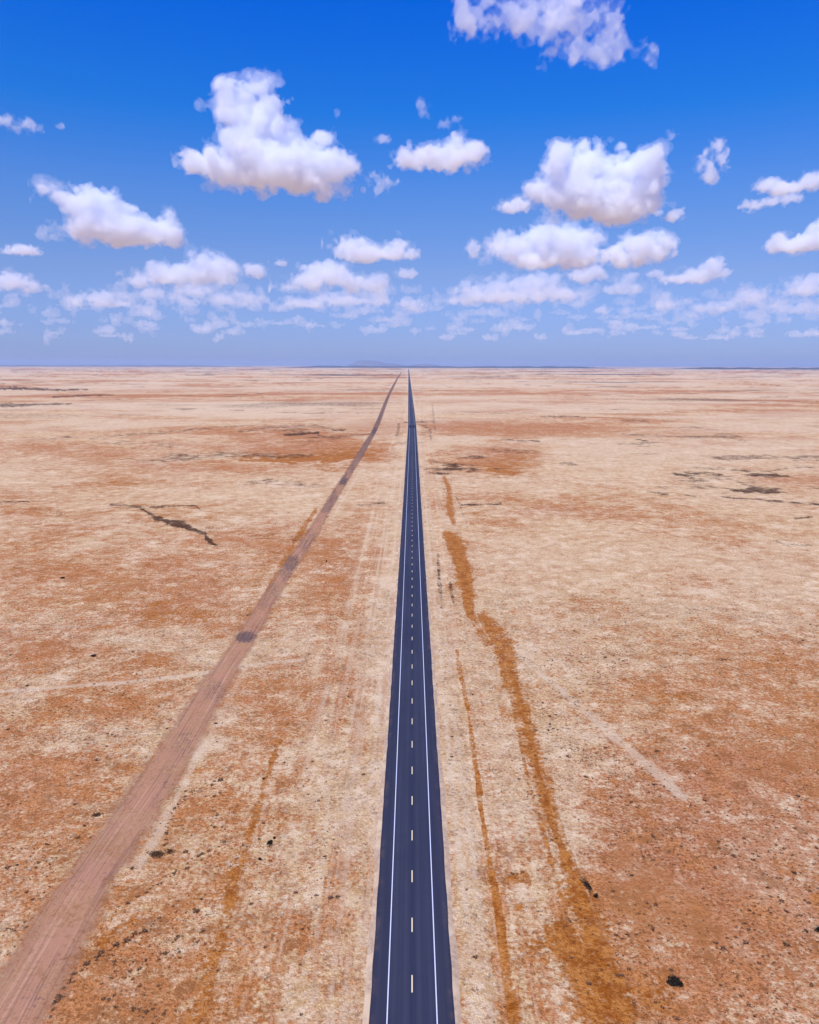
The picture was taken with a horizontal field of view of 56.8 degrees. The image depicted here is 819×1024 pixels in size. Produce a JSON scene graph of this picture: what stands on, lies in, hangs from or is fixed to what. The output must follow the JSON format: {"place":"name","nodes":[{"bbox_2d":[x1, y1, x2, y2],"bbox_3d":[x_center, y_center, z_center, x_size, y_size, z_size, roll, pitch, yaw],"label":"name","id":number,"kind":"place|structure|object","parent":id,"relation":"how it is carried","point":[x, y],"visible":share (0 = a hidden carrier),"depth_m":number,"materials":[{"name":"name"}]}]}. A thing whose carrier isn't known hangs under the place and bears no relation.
{"place":"outdoors","nodes":[
{"label":"outdoors","id":0,"kind":"place"},
{"bbox_2d":[0,372,401,1023],"bbox_3d":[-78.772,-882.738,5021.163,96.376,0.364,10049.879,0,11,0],"label":"dirt track","id":1,"kind":"structure","parent":0,"point":[26,996],"depth_m":144.05,"materials":[{"name":"soil"}]},
{"bbox_2d":[347,360,437,365],"bbox_3d":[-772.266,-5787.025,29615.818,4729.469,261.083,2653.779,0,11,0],"label":"hills","id":2,"kind":"structure","parent":0,"point":[366,363],"depth_m":29197.12,"materials":[{"name":"stone"}]},
{"bbox_2d":[0,366,818,1023],"bbox_3d":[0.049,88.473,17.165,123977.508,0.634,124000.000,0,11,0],"label":"ground","id":3,"kind":"structure","parent":0,"point":[176,500],"depth_m":226.37,"materials":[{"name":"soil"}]},
{"bbox_2d":[91,812,103,816],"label":"dark shrub","id":4,"kind":"object","parent":3,"relation":"on","point":[96,814],"visible":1,"depth_m":153.84,"materials":[{"name":"brown plant"}]},
{"bbox_2d":[0,365,243,366],"bbox_3d":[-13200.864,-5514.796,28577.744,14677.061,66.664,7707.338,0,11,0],"label":"horizon rise","id":5,"kind":"structure","parent":3,"relation":"on","point":[113,366],"depth_m":29588.37,"materials":[{"name":"soil"}]},
{"bbox_2d":[145,850,163,858],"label":"dark shrub","id":6,"kind":"object","parent":3,"relation":"on","point":[155,853],"visible":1,"depth_m":141.40,"materials":[{"name":"brown plant"}]},
{"bbox_2d":[164,849,174,855],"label":"dark shrub","id":7,"kind":"object","parent":3,"relation":"on","point":[169,851],"visible":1,"depth_m":142.25,"materials":[{"name":"brown plant"}]},
{"bbox_2d":[0,563,818,1023],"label":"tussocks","id":8,"kind":"object","parent":3,"relation":"on","point":[522,825],"visible":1,"depth_m":146.09,"materials":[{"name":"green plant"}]},
{"bbox_2d":[274,366,596,367],"bbox_3d":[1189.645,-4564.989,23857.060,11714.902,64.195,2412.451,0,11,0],"label":"horizon rise","id":9,"kind":"structure","parent":3,"relation":"on","point":[433,367],"depth_m":23752.59,"materials":[{"name":"soil"}]},
{"bbox_2d":[580,876,592,892],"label":"dark shrub","id":10,"kind":"object","parent":3,"relation":"on","point":[586,884],"visible":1,"depth_m":133.28,"materials":[{"name":"black plant"}]},
{"bbox_2d":[666,974,683,986],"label":"dark shrub","id":11,"kind":"object","parent":3,"relation":"on","point":[676,980],"visible":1,"depth_m":112.26,"materials":[{"name":"black plant"}]},
{"bbox_2d":[676,367,818,369],"bbox_3d":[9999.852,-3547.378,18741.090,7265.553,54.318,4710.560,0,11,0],"label":"horizon rise","id":12,"kind":"structure","parent":3,"relation":"on","point":[792,368],"depth_m":19177.45,"materials":[{"name":"soil"}]},
{"bbox_2d":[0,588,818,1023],"bbox_3d":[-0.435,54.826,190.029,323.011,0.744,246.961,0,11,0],"label":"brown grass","id":13,"kind":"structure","parent":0,"point":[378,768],"depth_m":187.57,"materials":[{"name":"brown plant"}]},
{"bbox_2d":[0,0,818,366],"label":"sky","id":14,"kind":"structure","parent":0,"point":[585,183],"materials":[{"name":"blue"}]},
{"bbox_2d":[362,369,460,1023],"bbox_3d":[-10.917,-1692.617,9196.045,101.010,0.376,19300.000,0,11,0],"label":"road","id":15,"kind":"structure","parent":0,"point":[412,971],"depth_m":148.56,"materials":[{"name":"grey asphalt"}]}
]}

